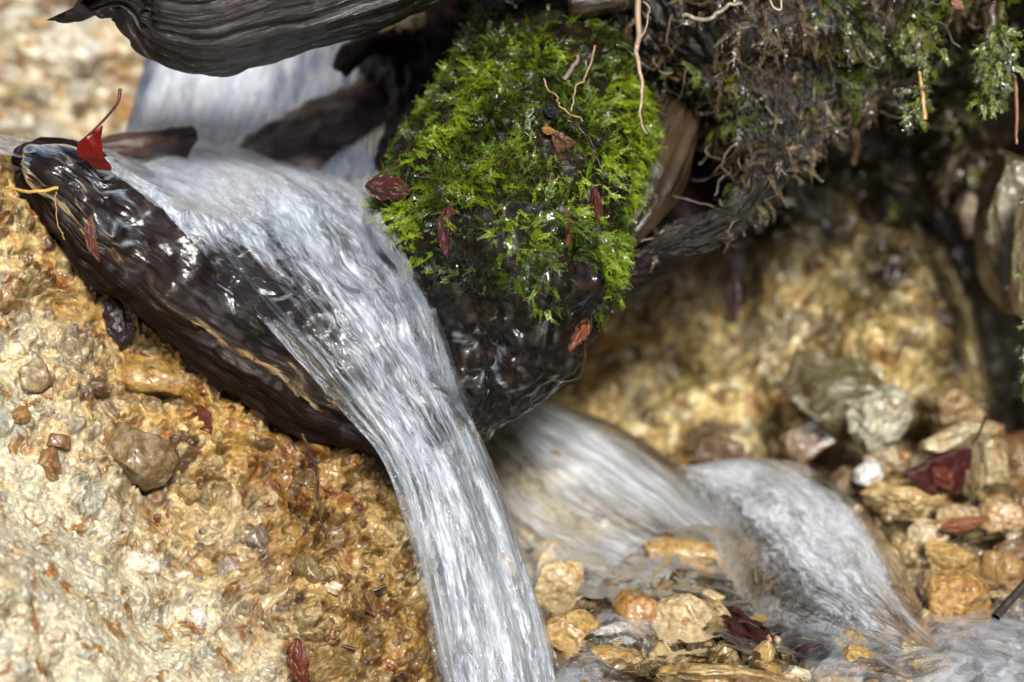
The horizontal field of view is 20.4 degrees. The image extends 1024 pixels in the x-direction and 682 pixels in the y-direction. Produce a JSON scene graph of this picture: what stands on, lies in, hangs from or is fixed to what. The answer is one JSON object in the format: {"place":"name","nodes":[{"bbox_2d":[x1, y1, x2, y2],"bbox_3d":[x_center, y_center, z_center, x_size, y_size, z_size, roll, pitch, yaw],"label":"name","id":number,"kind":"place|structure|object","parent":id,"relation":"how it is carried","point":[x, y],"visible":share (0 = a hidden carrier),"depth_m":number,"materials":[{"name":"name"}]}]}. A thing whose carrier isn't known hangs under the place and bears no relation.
{"place":"outdoors","nodes":[
{"label":"outdoors","id":0,"kind":"place"},
{"bbox_2d":[0,0,390,263],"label":"rock wall","id":1,"kind":"structure","parent":0,"point":[63,80],"depth_m":2.25,"materials":[{"name":"stone"}]},
{"bbox_2d":[0,132,496,681],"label":"rocky bank","id":2,"kind":"structure","parent":0,"point":[78,602],"depth_m":1.78,"materials":[{"name":"stone"}]},
{"bbox_2d":[0,285,18,313],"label":"stone","id":3,"kind":"object","parent":2,"relation":"on","point":[9,301],"visible":1,"depth_m":1.78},
{"bbox_2d":[11,405,30,424],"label":"stone","id":4,"kind":"object","parent":2,"relation":"on","point":[21,414],"visible":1,"depth_m":1.75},
{"bbox_2d":[18,356,52,392],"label":"stone","id":5,"kind":"object","parent":2,"relation":"on","point":[35,375],"visible":1,"depth_m":1.76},
{"bbox_2d":[37,447,62,481],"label":"stone","id":6,"kind":"object","parent":2,"relation":"on","point":[49,462],"visible":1,"depth_m":1.75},
{"bbox_2d":[46,433,70,448],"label":"stone","id":7,"kind":"object","parent":2,"relation":"on","point":[57,440],"visible":1,"depth_m":1.75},
{"bbox_2d":[0,134,152,176],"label":"water","id":8,"kind":"structure","parent":2,"relation":"on","point":[31,139],"depth_m":1.87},
{"bbox_2d":[90,376,111,396],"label":"stone","id":9,"kind":"object","parent":2,"relation":"on","point":[101,387],"visible":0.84,"depth_m":1.80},
{"bbox_2d":[102,297,138,349],"bbox_3d":[-0.252,-0.011,1.829,0.024,0.034,0.007,0,12,0],"label":"dead leaf","id":10,"kind":"object","parent":2,"relation":"on","point":[121,328],"visible":0.93,"depth_m":1.83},
{"bbox_2d":[123,550,161,578],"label":"stone","id":11,"kind":"object","parent":2,"relation":"on","point":[146,566],"visible":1,"depth_m":1.75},
{"bbox_2d":[106,421,179,491],"bbox_3d":[-0.238,0.073,1.793,0.051,0.046,0.043,7,14,29],"label":"stone","id":12,"kind":"object","parent":2,"relation":"on","point":[145,461],"visible":0.84,"depth_m":1.78,"materials":[{"name":"stone"}]},
{"bbox_2d":[101,124,197,160],"bbox_3d":[-0.248,-0.132,1.917,0.075,0.024,0.024,-7,14,-29],"label":"sunken plank","id":13,"kind":"object","parent":2,"relation":"on","point":[181,140],"visible":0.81,"depth_m":1.91,"materials":[{"name":"brown wood"}]},
{"bbox_2d":[120,352,186,396],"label":"stone","id":14,"kind":"object","parent":2,"relation":"on","point":[154,373],"visible":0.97,"depth_m":1.82,"materials":[{"name":"stone"}]},
{"bbox_2d":[172,569,193,579],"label":"stone","id":15,"kind":"object","parent":2,"relation":"on","point":[178,574],"visible":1,"depth_m":1.78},
{"bbox_2d":[177,484,200,504],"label":"stone","id":16,"kind":"object","parent":2,"relation":"on","point":[188,496],"visible":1,"depth_m":1.81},
{"bbox_2d":[190,609,209,628],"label":"stone","id":17,"kind":"object","parent":2,"relation":"on","point":[200,618],"visible":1,"depth_m":1.77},
{"bbox_2d":[192,405,212,433],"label":"dead leaf","id":18,"kind":"object","parent":2,"relation":"on","point":[202,412],"visible":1,"depth_m":1.82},
{"bbox_2d":[217,556,238,574],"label":"stone","id":19,"kind":"object","parent":2,"relation":"on","point":[228,564],"visible":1,"depth_m":1.79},
{"bbox_2d":[11,137,456,486],"bbox_3d":[-0.177,-0.019,1.820,0.286,0.220,0.115,0,12,0],"label":"sunken log","id":20,"kind":"object","parent":2,"relation":"on","point":[169,257],"visible":0.69,"depth_m":1.79,"materials":[{"name":"brown wood"}]},
{"bbox_2d":[5,186,57,193],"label":"stalk","id":21,"kind":"object","parent":20,"relation":"on","point":[34,190],"visible":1,"depth_m":1.76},
{"bbox_2d":[84,216,99,263],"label":"dead leaf","id":22,"kind":"object","parent":20,"relation":"attached to","point":[92,245],"visible":1,"depth_m":1.78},
{"bbox_2d":[77,88,121,170],"bbox_3d":[-0.256,-0.131,1.766,0.029,0.051,0.011,0,12,0],"label":"dead leaf","id":23,"kind":"object","parent":20,"relation":"on","point":[89,149],"visible":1,"depth_m":1.77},
{"bbox_2d":[20,144,466,464],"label":"water","id":24,"kind":"structure","parent":20,"relation":"on","point":[215,337],"depth_m":1.79,"materials":[{"name":"liquid"}]},
{"bbox_2d":[105,139,557,681],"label":"water","id":25,"kind":"structure","parent":20,"relation":"on","point":[235,189],"depth_m":1.79,"materials":[{"name":"liquid"}]},
{"bbox_2d":[47,0,450,76],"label":"weathered log","id":26,"kind":"object","parent":2,"relation":"on","point":[220,38],"visible":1,"depth_m":1.76,"materials":[{"name":"grey wood"}]},
{"bbox_2d":[125,40,384,226],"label":"water","id":27,"kind":"structure","parent":2,"relation":"on","point":[235,110],"depth_m":2.07,"materials":[{"name":"liquid"}]},
{"bbox_2d":[246,525,269,552],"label":"stone","id":28,"kind":"object","parent":2,"relation":"on","point":[257,537],"visible":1,"depth_m":1.79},
{"bbox_2d":[290,552,321,583],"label":"stone","id":29,"kind":"object","parent":2,"relation":"on","point":[306,567],"visible":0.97,"depth_m":1.77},
{"bbox_2d":[237,72,389,173],"bbox_3d":[-0.121,-0.151,2.020,0.178,0.100,0.087,-9,15,-36],"label":"sunken plank","id":30,"kind":"object","parent":2,"relation":"on","point":[316,133],"visible":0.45,"depth_m":2.01,"materials":[{"name":"brown wood"}]},
{"bbox_2d":[301,433,326,540],"bbox_3d":[-0.124,0.092,1.784,0.005,0.074,0.020,9,15,38],"label":"twig","id":31,"kind":"object","parent":2,"relation":"on","point":[312,459],"visible":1,"depth_m":1.78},
{"bbox_2d":[286,637,355,681],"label":"dead leaf","id":32,"kind":"object","parent":2,"relation":"on","point":[297,660],"visible":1,"depth_m":1.75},
{"bbox_2d":[307,645,358,681],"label":"stone","id":33,"kind":"object","parent":2,"relation":"on","point":[328,663],"visible":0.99,"depth_m":1.75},
{"bbox_2d":[322,580,343,595],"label":"stone","id":34,"kind":"object","parent":2,"relation":"on","point":[334,588],"visible":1,"depth_m":1.76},
{"bbox_2d":[362,584,385,616],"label":"dead leaf","id":35,"kind":"object","parent":2,"relation":"on","point":[369,602],"visible":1,"depth_m":1.78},
{"bbox_2d":[351,0,471,173],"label":"tree root","id":36,"kind":"object","parent":2,"relation":"on","point":[397,81],"visible":0.2,"depth_m":2.00,"materials":[{"name":"brown wood"}]},
{"bbox_2d":[332,33,423,76],"bbox_3d":[-0.084,-0.196,1.997,0.093,0.043,0.031,-7,14,-31],"label":"branch stub","id":37,"kind":"object","parent":36,"relation":"attached to","point":[351,56],"visible":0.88,"depth_m":1.97,"materials":[{"name":"brown wood"}]},
{"bbox_2d":[394,12,424,36],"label":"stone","id":38,"kind":"object","parent":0,"point":[411,25],"visible":0.46,"depth_m":1.99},
{"bbox_2d":[377,0,649,435],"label":"mossy stump","id":39,"kind":"object","parent":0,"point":[532,350],"visible":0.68,"depth_m":1.78,"materials":[{"name":"plant"}]},
{"bbox_2d":[361,0,666,338],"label":"moss","id":40,"kind":"object","parent":39,"relation":"on","point":[616,268],"visible":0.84,"depth_m":1.81,"materials":[{"name":"plant"}]},
{"bbox_2d":[365,173,412,200],"bbox_3d":[-0.077,-0.096,1.781,0.030,0.017,0.011,0,12,0],"label":"dead leaf","id":41,"kind":"object","parent":40,"relation":"on","point":[383,187],"visible":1,"depth_m":1.78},
{"bbox_2d":[436,204,453,259],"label":"dead leaf","id":42,"kind":"object","parent":40,"relation":"on","point":[445,242],"visible":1,"depth_m":1.76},
{"bbox_2d":[552,130,575,152],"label":"dead leaf","id":43,"kind":"object","parent":40,"relation":"on","point":[567,142],"visible":1,"depth_m":1.79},
{"bbox_2d":[561,205,573,246],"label":"dead leaf","id":44,"kind":"object","parent":40,"relation":"on","point":[566,239],"visible":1,"depth_m":1.76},
{"bbox_2d":[590,185,601,222],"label":"dead leaf","id":45,"kind":"object","parent":40,"relation":"on","point":[596,201],"visible":1,"depth_m":1.78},
{"bbox_2d":[633,0,646,134],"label":"rootlet","id":46,"kind":"object","parent":40,"relation":"hanging from","point":[638,30],"visible":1,"depth_m":1.82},
{"bbox_2d":[568,316,590,351],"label":"dead leaf","id":47,"kind":"object","parent":39,"relation":"on","point":[582,329],"visible":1,"depth_m":1.77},
{"bbox_2d":[625,89,703,257],"bbox_3d":[0.098,-0.119,1.928,0.060,0.148,0.167,9,15,35],"label":"split branch","id":48,"kind":"object","parent":39,"relation":"on","point":[681,125],"visible":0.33,"depth_m":1.90,"materials":[{"name":"brown wood"}]},
{"bbox_2d":[432,222,614,441],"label":"water","id":49,"kind":"structure","parent":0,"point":[575,376],"depth_m":1.79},
{"bbox_2d":[448,500,1023,681],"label":"water","id":50,"kind":"structure","parent":0,"point":[992,666],"depth_m":1.82,"materials":[{"name":"liquid"}]},
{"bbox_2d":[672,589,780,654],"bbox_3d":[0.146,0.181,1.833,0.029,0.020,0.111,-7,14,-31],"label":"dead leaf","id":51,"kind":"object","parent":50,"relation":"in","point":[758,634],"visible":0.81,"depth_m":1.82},
{"bbox_2d":[991,580,1023,619],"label":"twig","id":52,"kind":"object","parent":50,"relation":"on","point":[1010,600],"visible":1,"depth_m":1.84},
{"bbox_2d":[457,431,1023,681],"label":"streambed","id":53,"kind":"structure","parent":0,"point":[828,461],"depth_m":2.05,"materials":[{"name":"gravel"}]},
{"bbox_2d":[503,528,533,564],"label":"pebble","id":54,"kind":"object","parent":53,"relation":"on","point":[507,555],"visible":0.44,"depth_m":1.98,"materials":[{"name":"stone"}]},
{"bbox_2d":[535,548,562,579],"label":"pebble","id":55,"kind":"object","parent":53,"relation":"on","point":[546,555],"visible":0.41,"depth_m":1.94,"materials":[{"name":"stone"}]},
{"bbox_2d":[531,537,580,563],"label":"pebble","id":56,"kind":"object","parent":53,"relation":"on","point":[537,551],"visible":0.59,"depth_m":1.95,"materials":[{"name":"stone"}]},
{"bbox_2d":[533,560,583,612],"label":"stone","id":57,"kind":"object","parent":53,"relation":"on","point":[559,583],"visible":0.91,"depth_m":1.88,"materials":[{"name":"stone"}]},
{"bbox_2d":[541,609,599,649],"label":"stone","id":58,"kind":"object","parent":53,"relation":"on","point":[567,627],"visible":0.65,"depth_m":1.81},
{"bbox_2d":[482,423,701,546],"bbox_3d":[0.059,0.125,2.040,0.177,0.132,0.140,0,12,0],"label":"boulder","id":59,"kind":"object","parent":53,"relation":"on","point":[526,482],"visible":0.29,"depth_m":1.98,"materials":[{"name":"stone"}]},
{"bbox_2d":[471,400,733,590],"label":"water","id":60,"kind":"structure","parent":59,"relation":"on","point":[597,463],"depth_m":1.99,"materials":[{"name":"liquid"}]},
{"bbox_2d":[584,644,634,664],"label":"stone","id":61,"kind":"object","parent":53,"relation":"on","point":[610,653],"visible":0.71,"depth_m":1.79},
{"bbox_2d":[586,621,640,647],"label":"stone","id":62,"kind":"object","parent":53,"relation":"on","point":[617,626],"visible":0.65,"depth_m":1.81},
{"bbox_2d":[590,537,637,554],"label":"stone","id":63,"kind":"object","parent":53,"relation":"on","point":[629,540],"visible":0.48,"depth_m":1.95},
{"bbox_2d":[611,589,657,631],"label":"stone","id":64,"kind":"object","parent":53,"relation":"on","point":[629,604],"visible":0.69,"depth_m":1.83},
{"bbox_2d":[641,536,716,564],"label":"stone","id":65,"kind":"object","parent":53,"relation":"on","point":[701,549],"visible":0.64,"depth_m":1.94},
{"bbox_2d":[655,593,712,631],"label":"stone","id":66,"kind":"object","parent":53,"relation":"on","point":[688,612],"visible":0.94,"depth_m":1.83,"materials":[{"name":"stone"}]},
{"bbox_2d":[702,599,730,616],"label":"stone","id":67,"kind":"object","parent":53,"relation":"on","point":[717,607],"visible":0.35,"depth_m":1.85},
{"bbox_2d":[637,662,807,681],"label":"stone","id":68,"kind":"object","parent":53,"relation":"on","point":[694,672],"visible":0.85,"depth_m":1.75,"materials":[{"name":"stone"}]},
{"bbox_2d":[695,436,753,464],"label":"stone","id":69,"kind":"object","parent":53,"relation":"on","point":[713,448],"visible":0.74,"depth_m":2.06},
{"bbox_2d":[748,640,782,673],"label":"pebble","id":70,"kind":"object","parent":53,"relation":"on","point":[766,648],"visible":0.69,"depth_m":1.77,"materials":[{"name":"stone"}]},
{"bbox_2d":[782,665,811,680],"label":"pebble","id":71,"kind":"object","parent":53,"relation":"on","point":[806,673],"visible":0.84,"depth_m":1.77,"materials":[{"name":"stone"}]},
{"bbox_2d":[779,418,838,463],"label":"stone","id":72,"kind":"object","parent":53,"relation":"on","point":[808,440],"visible":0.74,"depth_m":2.05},
{"bbox_2d":[672,458,956,661],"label":"water","id":73,"kind":"structure","parent":53,"relation":"on","point":[809,515],"depth_m":1.90,"materials":[{"name":"liquid"}]},
{"bbox_2d":[811,657,841,677],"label":"pebble","id":74,"kind":"object","parent":53,"relation":"on","point":[820,672],"visible":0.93,"depth_m":1.77,"materials":[{"name":"stone"}]},
{"bbox_2d":[779,349,904,442],"bbox_3d":[0.238,0.045,2.051,0.092,0.076,0.074,0,12,0],"label":"rock","id":75,"kind":"object","parent":53,"relation":"on","point":[819,389],"visible":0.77,"depth_m":2.03,"materials":[{"name":"stone"}]},
{"bbox_2d":[843,382,916,452],"bbox_3d":[0.262,0.055,2.025,0.054,0.051,0.047,0,12,0],"label":"rock","id":76,"kind":"object","parent":75,"relation":"on","point":[880,419],"visible":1,"depth_m":2.01,"materials":[{"name":"stone"}]},
{"bbox_2d":[832,667,862,681],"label":"pebble","id":77,"kind":"object","parent":53,"relation":"on","point":[845,679],"visible":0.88,"depth_m":1.77,"materials":[{"name":"stone"}]},
{"bbox_2d":[830,465,865,495],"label":"stone","id":78,"kind":"object","parent":53,"relation":"on","point":[842,475],"visible":0.66,"depth_m":2.00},
{"bbox_2d":[832,625,866,647],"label":"pebble","id":79,"kind":"object","parent":53,"relation":"on","point":[847,630],"visible":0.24,"depth_m":1.81,"materials":[{"name":"stone"}]},
{"bbox_2d":[837,643,875,676],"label":"stone","id":80,"kind":"object","parent":53,"relation":"on","point":[851,652],"visible":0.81,"depth_m":1.78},
{"bbox_2d":[851,457,883,486],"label":"stone","id":81,"kind":"object","parent":53,"relation":"on","point":[868,472],"visible":0.93,"depth_m":1.98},
{"bbox_2d":[859,481,950,521],"bbox_3d":[0.275,0.111,1.968,0.056,0.027,0.043,-10,15,-38],"label":"stone","id":82,"kind":"object","parent":53,"relation":"on","point":[909,502],"visible":0.96,"depth_m":1.96,"materials":[{"name":"stone"}]},
{"bbox_2d":[902,415,986,494],"bbox_3d":[0.295,0.077,1.951,0.057,0.057,0.018,-1,12,-6],"label":"dead leaf","id":83,"kind":"object","parent":82,"relation":"on","point":[957,462],"visible":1,"depth_m":1.95,"materials":[{"name":"plant"}]},
{"bbox_2d":[931,467,953,488],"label":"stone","id":84,"kind":"object","parent":83,"relation":"on","point":[943,477],"visible":1,"depth_m":1.94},
{"bbox_2d":[907,517,950,550],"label":"stone","id":85,"kind":"object","parent":53,"relation":"on","point":[920,531],"visible":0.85,"depth_m":1.94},
{"bbox_2d":[920,653,949,678],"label":"pebble","id":86,"kind":"object","parent":53,"relation":"on","point":[940,656],"visible":0.34,"depth_m":1.79,"materials":[{"name":"stone"}]},
{"bbox_2d":[916,385,987,433],"bbox_3d":[0.320,0.050,2.054,0.048,0.038,0.036,-3,12,-13],"label":"stone","id":87,"kind":"object","parent":53,"relation":"on","point":[941,407],"visible":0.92,"depth_m":2.04,"materials":[{"name":"stone"}]},
{"bbox_2d":[923,539,980,570],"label":"stone","id":88,"kind":"object","parent":53,"relation":"on","point":[941,555],"visible":0.79,"depth_m":1.91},
{"bbox_2d":[921,567,991,616],"bbox_3d":[0.291,0.169,1.865,0.045,0.041,0.044,0,12,0],"label":"stone","id":89,"kind":"object","parent":53,"relation":"on","point":[952,591],"visible":0.8,"depth_m":1.85,"materials":[{"name":"stone"}]},
{"bbox_2d":[935,502,984,537],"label":"stone","id":90,"kind":"object","parent":53,"relation":"on","point":[946,511],"visible":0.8,"depth_m":1.95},
{"bbox_2d":[953,638,1019,661],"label":"stone","id":91,"kind":"object","parent":53,"relation":"on","point":[993,645],"visible":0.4,"depth_m":1.80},
{"bbox_2d":[973,149,1023,314],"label":"boulder","id":92,"kind":"object","parent":53,"relation":"on","point":[1000,193],"visible":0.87,"depth_m":2.00,"materials":[{"name":"stone"}]},
{"bbox_2d":[980,550,1023,587],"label":"stone","id":93,"kind":"object","parent":53,"relation":"on","point":[1002,565],"visible":0.59,"depth_m":1.90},
{"bbox_2d":[992,537,1023,559],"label":"stone","id":94,"kind":"object","parent":53,"relation":"on","point":[1015,546],"visible":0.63,"depth_m":1.92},
{"label":"pebble","id":95,"kind":"object","parent":53,"relation":"on","visible":0},
{"bbox_2d":[940,516,989,532],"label":"dead leaf","id":96,"kind":"object","parent":95,"relation":"on","point":[957,524],"visible":1,"depth_m":1.93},
{"bbox_2d":[494,156,1023,459],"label":"rock face","id":97,"kind":"object","parent":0,"point":[675,360],"visible":0.2,"depth_m":2.17},
{"bbox_2d":[722,265,741,323],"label":"dead leaf","id":98,"kind":"object","parent":97,"relation":"attached to","point":[732,285],"visible":1,"depth_m":2.06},
{"bbox_2d":[624,0,991,241],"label":"root fibres","id":99,"kind":"object","parent":97,"relation":"on","point":[771,113],"visible":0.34,"depth_m":1.89,"materials":[{"name":"plant"}]},
{"bbox_2d":[602,0,1023,294],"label":"rotten trunk","id":100,"kind":"object","parent":97,"relation":"attached to","point":[697,52],"visible":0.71,"depth_m":1.89,"materials":[{"name":"brown wood"}]},
{"bbox_2d":[564,0,643,18],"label":"branch","id":101,"kind":"object","parent":100,"relation":"attached to","point":[586,8],"visible":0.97,"depth_m":1.87,"materials":[{"name":"brown wood"}]},
{"bbox_2d":[682,2,742,21],"bbox_3d":[0.129,-0.213,1.836,0.039,0.013,0.011,0,12,0],"label":"root","id":102,"kind":"object","parent":100,"relation":"attached to","point":[707,19],"visible":1,"depth_m":1.83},
{"bbox_2d":[471,0,1013,272],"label":"dead moss","id":103,"kind":"object","parent":100,"relation":"on","point":[959,21],"visible":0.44,"depth_m":1.89,"materials":[{"name":"plant"}]},
{"bbox_2d":[850,106,876,164],"bbox_3d":[0.256,-0.158,2.034,0.032,0.068,0.009,10,15,38],"label":"root","id":104,"kind":"object","parent":100,"relation":"attached to","point":[856,147],"visible":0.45,"depth_m":2.04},
{"bbox_2d":[894,9,953,134],"bbox_3d":[0.267,-0.174,1.841,0.036,0.084,0.042,9,15,35],"label":"hanging moss","id":105,"kind":"object","parent":100,"relation":"hanging from","point":[921,61],"visible":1,"depth_m":1.84,"materials":[{"name":"plant"}]},
{"bbox_2d":[917,71,927,120],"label":"stalk","id":106,"kind":"object","parent":105,"relation":"attached to","point":[923,100],"visible":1,"depth_m":1.83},
{"bbox_2d":[980,0,996,68],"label":"root","id":107,"kind":"object","parent":100,"relation":"attached to","point":[991,13],"visible":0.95,"depth_m":1.84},
{"bbox_2d":[967,20,1023,119],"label":"hanging moss","id":108,"kind":"object","parent":107,"relation":"hanging from","point":[998,52],"visible":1,"depth_m":1.83,"materials":[{"name":"plant"}]},
{"bbox_2d":[1012,75,1018,143],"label":"stalk","id":109,"kind":"object","parent":108,"relation":"hanging from","point":[1015,85],"visible":1,"depth_m":1.83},
{"bbox_2d":[1009,190,1023,322],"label":"boulder","id":110,"kind":"object","parent":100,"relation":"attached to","point":[1016,290],"visible":0.98,"depth_m":1.93,"materials":[{"name":"stone"}]},
{"bbox_2d":[657,0,1020,225],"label":"moss","id":111,"kind":"object","parent":97,"relation":"on","point":[875,57],"visible":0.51,"depth_m":1.89,"materials":[{"name":"plant"}]},
{"bbox_2d":[955,192,976,238],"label":"stone","id":112,"kind":"object","parent":97,"relation":"on","point":[965,209],"visible":0.74,"depth_m":2.15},
{"bbox_2d":[589,450,1023,681],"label":"gravel","id":113,"kind":"structure","parent":0,"point":[888,515],"depth_m":1.96,"materials":[{"name":"gravel"}]},
{"bbox_2d":[862,445,904,471],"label":"stone","id":114,"kind":"object","parent":113,"relation":"on","point":[886,457],"visible":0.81,"depth_m":2.00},
{"bbox_2d":[918,420,1004,453],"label":"stone","id":115,"kind":"object","parent":113,"relation":"on","point":[955,436],"visible":0.85,"depth_m":1.98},
{"bbox_2d":[957,431,1011,500],"bbox_3d":[0.328,0.087,1.980,0.041,0.052,0.041,0,12,0],"label":"stone","id":116,"kind":"object","parent":113,"relation":"on","point":[987,472],"visible":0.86,"depth_m":1.97,"materials":[{"name":"stone"}]},
{"bbox_2d":[978,495,1023,538],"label":"stone","id":117,"kind":"object","parent":113,"relation":"on","point":[1004,514],"visible":0.99,"depth_m":1.94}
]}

